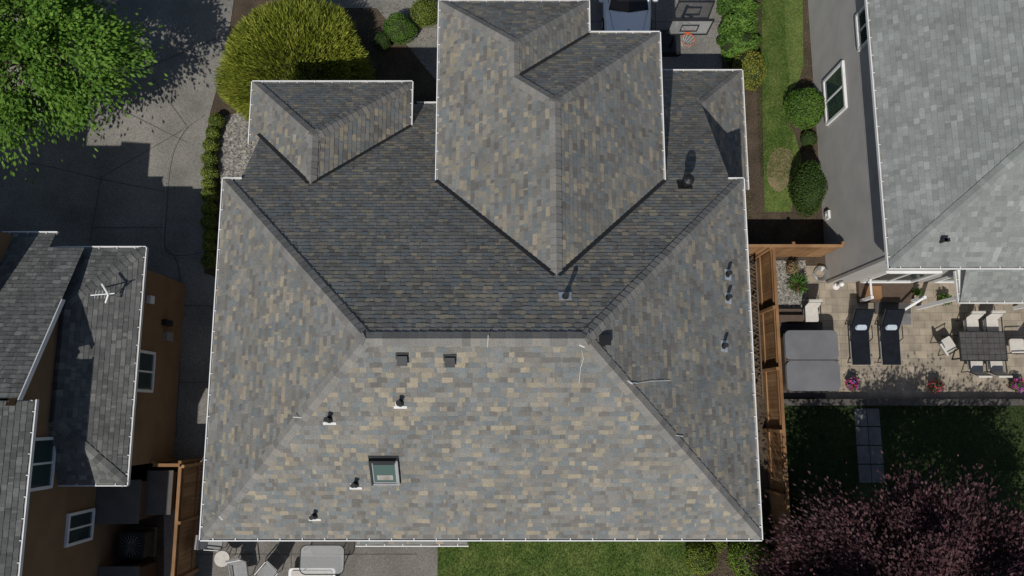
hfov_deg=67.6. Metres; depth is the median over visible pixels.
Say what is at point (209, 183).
boxwood shrub
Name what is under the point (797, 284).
potted plant
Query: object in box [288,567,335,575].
patio bench
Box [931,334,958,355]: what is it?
patio chair
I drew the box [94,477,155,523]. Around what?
storage shed
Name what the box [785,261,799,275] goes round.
potted plant
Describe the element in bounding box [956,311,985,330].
patio chair
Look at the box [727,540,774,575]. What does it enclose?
rounded shrub
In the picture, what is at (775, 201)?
lawn
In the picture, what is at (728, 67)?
ground cover
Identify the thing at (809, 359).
hot tub
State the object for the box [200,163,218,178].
boxwood shrub
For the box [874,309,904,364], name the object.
sun lounger
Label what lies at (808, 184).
columnar shrub
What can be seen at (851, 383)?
flower pot
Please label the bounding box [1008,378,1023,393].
flower pot
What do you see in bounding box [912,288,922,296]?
potted plant
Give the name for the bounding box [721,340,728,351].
vent pipe
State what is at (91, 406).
roof shingles
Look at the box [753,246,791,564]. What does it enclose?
wood fence
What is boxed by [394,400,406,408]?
vent pipe
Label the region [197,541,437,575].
patio
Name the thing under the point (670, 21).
patio joints
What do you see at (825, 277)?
garden hose
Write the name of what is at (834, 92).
windows
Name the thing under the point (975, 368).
patio chair
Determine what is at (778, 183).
dry lawn patch
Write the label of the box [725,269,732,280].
vent pipe
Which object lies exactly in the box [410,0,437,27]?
rounded shrub
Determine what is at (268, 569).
patio chair
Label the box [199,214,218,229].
boxwood shrub
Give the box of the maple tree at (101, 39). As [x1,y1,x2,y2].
[0,0,167,183]
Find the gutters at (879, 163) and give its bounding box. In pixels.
[864,0,1023,303]
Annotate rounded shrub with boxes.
[373,30,391,49]
[383,12,417,44]
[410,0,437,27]
[684,541,718,575]
[705,541,727,553]
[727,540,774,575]
[732,49,766,90]
[762,513,768,539]
[783,87,825,129]
[789,493,809,522]
[801,131,817,146]
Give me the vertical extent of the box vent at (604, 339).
0.192 m
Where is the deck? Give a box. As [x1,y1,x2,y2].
[765,320,825,397]
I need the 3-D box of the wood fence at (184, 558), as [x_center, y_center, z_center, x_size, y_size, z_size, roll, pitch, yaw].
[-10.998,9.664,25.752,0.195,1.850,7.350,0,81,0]
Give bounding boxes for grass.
[437,0,793,575]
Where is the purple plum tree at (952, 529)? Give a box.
[735,451,1023,575]
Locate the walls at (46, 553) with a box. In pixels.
[0,231,184,575]
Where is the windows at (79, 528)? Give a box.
[30,295,173,547]
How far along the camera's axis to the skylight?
19.20 m
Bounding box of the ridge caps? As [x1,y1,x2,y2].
[200,0,761,541]
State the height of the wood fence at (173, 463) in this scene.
1.750 m
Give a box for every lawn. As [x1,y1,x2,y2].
[437,541,692,575]
[762,0,802,211]
[766,406,1023,574]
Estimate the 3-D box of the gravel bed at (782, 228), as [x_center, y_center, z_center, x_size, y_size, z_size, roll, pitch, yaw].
[10.400,-1.982,28.584,2.400,0.001,1.650,0,81,0]
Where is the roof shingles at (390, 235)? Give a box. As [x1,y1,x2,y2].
[202,1,759,543]
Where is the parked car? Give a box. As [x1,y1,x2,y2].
[599,0,657,30]
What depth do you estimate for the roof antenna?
23.15 m
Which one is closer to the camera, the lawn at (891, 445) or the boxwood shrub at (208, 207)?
the lawn at (891, 445)
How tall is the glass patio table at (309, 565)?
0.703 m
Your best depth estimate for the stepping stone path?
27.28 m
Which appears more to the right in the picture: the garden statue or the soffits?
the soffits
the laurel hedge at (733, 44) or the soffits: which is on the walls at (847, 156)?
the soffits
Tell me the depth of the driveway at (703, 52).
29.92 m
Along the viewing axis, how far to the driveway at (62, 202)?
28.94 m
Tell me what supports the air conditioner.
on the ground at (418, 74)
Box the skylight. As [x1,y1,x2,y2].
[368,456,400,485]
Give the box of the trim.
[0,299,64,400]
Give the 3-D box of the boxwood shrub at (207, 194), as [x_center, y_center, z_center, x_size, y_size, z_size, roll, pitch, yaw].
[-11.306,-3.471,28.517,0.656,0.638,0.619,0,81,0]
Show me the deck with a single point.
(784, 327)
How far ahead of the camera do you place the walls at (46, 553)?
24.87 m
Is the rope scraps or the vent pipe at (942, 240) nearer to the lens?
the rope scraps
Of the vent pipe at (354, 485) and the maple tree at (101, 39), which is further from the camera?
the maple tree at (101, 39)
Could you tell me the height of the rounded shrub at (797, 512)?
0.960 m
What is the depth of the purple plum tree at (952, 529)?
22.27 m
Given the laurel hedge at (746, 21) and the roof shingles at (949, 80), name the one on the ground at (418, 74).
the laurel hedge at (746, 21)
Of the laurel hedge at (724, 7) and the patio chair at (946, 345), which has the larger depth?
the laurel hedge at (724, 7)
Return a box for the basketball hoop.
[659,17,714,56]
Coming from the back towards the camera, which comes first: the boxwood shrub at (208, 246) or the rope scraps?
the boxwood shrub at (208, 246)
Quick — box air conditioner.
[117,527,157,558]
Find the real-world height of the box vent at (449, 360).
0.192 m
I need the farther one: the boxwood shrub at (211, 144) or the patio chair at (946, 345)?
the boxwood shrub at (211, 144)
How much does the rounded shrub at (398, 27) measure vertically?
1.202 m
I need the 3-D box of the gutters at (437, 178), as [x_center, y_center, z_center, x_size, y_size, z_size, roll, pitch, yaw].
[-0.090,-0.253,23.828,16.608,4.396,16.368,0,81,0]
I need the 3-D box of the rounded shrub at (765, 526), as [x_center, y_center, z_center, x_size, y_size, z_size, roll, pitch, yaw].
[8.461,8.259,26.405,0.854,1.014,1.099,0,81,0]
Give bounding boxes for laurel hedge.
[716,0,759,15]
[716,25,761,62]
[717,8,758,34]
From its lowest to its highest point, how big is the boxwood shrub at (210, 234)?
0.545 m
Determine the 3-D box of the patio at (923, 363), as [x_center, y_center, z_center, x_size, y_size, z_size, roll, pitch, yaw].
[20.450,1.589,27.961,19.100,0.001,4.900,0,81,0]
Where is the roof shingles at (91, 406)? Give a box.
[0,233,146,575]
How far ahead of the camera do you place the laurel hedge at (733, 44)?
28.93 m
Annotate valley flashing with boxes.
[256,33,665,275]
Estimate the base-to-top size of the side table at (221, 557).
0.712 m
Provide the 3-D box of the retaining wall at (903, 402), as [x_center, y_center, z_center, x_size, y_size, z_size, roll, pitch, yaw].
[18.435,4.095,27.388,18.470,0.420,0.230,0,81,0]
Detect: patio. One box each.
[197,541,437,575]
[806,266,1023,398]
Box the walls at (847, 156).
[808,0,955,283]
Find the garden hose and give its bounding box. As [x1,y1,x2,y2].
[814,266,828,280]
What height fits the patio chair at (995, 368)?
0.999 m
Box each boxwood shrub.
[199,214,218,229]
[200,150,217,165]
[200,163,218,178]
[200,188,218,201]
[200,201,217,214]
[200,252,216,268]
[201,178,216,188]
[201,240,216,252]
[202,137,218,151]
[202,228,217,240]
[205,126,221,139]
[207,113,225,128]
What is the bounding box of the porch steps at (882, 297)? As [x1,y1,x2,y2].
[856,279,926,324]
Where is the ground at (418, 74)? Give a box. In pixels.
[120,0,826,575]
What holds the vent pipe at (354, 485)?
on the roof shingles at (390, 235)
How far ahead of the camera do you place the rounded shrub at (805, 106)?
28.23 m
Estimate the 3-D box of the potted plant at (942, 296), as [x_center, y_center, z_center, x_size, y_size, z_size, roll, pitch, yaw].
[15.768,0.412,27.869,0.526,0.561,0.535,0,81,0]
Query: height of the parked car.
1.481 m
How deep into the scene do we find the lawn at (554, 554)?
26.69 m
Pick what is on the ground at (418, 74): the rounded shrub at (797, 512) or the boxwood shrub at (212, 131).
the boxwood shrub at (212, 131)
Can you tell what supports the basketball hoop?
on the driveway at (703, 52)
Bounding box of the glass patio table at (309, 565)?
[299,545,344,574]
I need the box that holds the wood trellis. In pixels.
[749,262,763,398]
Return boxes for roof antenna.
[90,281,130,302]
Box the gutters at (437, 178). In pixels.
[199,0,762,546]
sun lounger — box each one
[845,309,874,364]
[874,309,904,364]
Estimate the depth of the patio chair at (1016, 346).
27.39 m
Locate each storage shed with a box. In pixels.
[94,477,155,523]
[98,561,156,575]
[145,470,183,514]
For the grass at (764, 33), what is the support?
on the ground at (418, 74)
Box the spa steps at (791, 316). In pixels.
[779,309,803,322]
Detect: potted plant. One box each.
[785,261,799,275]
[786,272,809,298]
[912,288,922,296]
[936,292,951,305]
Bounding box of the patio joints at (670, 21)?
[196,3,721,567]
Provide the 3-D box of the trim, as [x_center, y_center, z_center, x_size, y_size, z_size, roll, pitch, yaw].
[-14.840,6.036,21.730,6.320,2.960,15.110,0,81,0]
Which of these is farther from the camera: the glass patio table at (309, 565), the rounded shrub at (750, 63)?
the rounded shrub at (750, 63)
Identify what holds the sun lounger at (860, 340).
on the patio at (923, 363)
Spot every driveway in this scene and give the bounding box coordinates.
[0,0,233,575]
[306,0,721,80]
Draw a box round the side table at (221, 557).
[214,550,234,566]
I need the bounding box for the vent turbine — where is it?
[676,174,694,188]
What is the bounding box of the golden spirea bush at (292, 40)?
[212,0,376,122]
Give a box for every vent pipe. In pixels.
[309,514,320,520]
[323,416,335,424]
[349,482,361,489]
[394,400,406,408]
[558,292,571,299]
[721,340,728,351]
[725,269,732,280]
[725,292,732,303]
[939,238,949,242]
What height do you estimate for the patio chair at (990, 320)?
0.999 m
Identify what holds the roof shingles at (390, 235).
on the walls
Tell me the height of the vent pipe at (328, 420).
0.420 m
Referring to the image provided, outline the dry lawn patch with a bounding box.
[767,147,793,191]
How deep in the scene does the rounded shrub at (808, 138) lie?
28.75 m
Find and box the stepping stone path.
[854,408,884,482]
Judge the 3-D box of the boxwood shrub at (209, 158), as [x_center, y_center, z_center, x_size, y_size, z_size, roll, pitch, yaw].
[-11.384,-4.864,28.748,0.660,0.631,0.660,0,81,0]
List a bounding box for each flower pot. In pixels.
[845,376,860,391]
[927,378,943,392]
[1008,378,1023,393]
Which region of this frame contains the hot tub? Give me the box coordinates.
[780,330,840,391]
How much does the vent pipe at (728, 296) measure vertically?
0.420 m
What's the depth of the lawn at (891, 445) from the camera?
27.30 m
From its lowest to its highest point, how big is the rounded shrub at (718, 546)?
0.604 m
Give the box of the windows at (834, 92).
[822,5,953,282]
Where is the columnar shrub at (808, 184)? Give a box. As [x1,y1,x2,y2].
[788,159,828,217]
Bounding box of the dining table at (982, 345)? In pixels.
[950,331,1007,360]
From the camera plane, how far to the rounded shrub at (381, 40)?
29.30 m
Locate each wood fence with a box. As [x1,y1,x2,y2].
[151,458,201,466]
[171,462,203,575]
[748,242,844,256]
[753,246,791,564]
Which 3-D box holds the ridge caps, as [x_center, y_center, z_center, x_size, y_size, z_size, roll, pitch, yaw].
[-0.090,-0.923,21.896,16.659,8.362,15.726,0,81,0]
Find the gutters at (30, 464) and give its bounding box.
[2,231,147,575]
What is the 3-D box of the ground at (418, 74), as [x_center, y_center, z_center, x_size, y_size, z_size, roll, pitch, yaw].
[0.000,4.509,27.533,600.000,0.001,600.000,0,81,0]
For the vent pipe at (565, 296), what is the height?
0.501 m
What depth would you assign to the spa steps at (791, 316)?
27.60 m
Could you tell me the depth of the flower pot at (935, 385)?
27.23 m
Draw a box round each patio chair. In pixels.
[194,534,226,550]
[225,558,252,575]
[254,560,281,575]
[801,299,822,322]
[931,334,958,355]
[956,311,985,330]
[961,361,992,377]
[979,310,1005,330]
[984,361,1012,377]
[1006,337,1023,354]
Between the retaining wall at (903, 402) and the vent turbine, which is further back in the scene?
the retaining wall at (903, 402)
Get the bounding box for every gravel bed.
[215,112,258,182]
[757,214,823,256]
[776,260,807,314]
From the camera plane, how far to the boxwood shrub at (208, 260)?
27.93 m
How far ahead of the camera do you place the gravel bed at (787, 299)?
28.22 m
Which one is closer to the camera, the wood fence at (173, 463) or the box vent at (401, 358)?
the box vent at (401, 358)
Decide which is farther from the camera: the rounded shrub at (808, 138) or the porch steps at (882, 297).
the rounded shrub at (808, 138)
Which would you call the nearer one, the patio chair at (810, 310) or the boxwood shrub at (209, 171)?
the patio chair at (810, 310)
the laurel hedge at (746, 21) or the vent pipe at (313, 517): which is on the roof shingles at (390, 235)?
the vent pipe at (313, 517)
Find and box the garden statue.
[833,282,843,289]
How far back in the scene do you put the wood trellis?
26.74 m
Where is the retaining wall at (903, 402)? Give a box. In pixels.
[774,399,1023,405]
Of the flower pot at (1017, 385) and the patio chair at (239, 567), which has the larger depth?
the flower pot at (1017, 385)
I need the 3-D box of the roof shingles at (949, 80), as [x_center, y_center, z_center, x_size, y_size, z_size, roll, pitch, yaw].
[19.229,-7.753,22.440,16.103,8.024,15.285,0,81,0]
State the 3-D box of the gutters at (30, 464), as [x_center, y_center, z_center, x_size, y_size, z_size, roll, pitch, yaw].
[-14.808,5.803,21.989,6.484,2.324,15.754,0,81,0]
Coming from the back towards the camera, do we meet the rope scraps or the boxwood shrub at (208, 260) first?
the boxwood shrub at (208, 260)
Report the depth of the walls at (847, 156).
26.53 m
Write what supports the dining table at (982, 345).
on the patio at (923, 363)
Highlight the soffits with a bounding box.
[916,270,1023,309]
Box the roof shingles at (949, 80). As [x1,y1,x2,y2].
[868,0,1023,300]
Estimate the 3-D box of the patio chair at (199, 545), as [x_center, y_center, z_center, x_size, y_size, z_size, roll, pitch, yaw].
[-10.332,8.697,26.311,0.760,0.999,0.612,4,81,1]
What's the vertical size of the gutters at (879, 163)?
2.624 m
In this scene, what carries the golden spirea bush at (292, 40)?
on the ground at (418, 74)
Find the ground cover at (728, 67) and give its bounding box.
[358,1,816,575]
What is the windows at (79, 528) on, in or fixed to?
attached to the walls at (46, 553)
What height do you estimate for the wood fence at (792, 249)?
1.850 m
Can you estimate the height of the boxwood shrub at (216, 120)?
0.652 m
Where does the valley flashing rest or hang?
on the roof shingles at (390, 235)
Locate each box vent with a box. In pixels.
[395,353,408,365]
[443,354,455,367]
[599,333,610,346]
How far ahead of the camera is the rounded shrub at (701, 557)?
25.99 m
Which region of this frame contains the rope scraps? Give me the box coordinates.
[218,335,682,519]
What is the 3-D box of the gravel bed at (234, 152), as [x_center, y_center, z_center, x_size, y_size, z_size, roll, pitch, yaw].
[-10.466,-5.267,29.104,1.704,0.001,3.065,-7,81,-1]

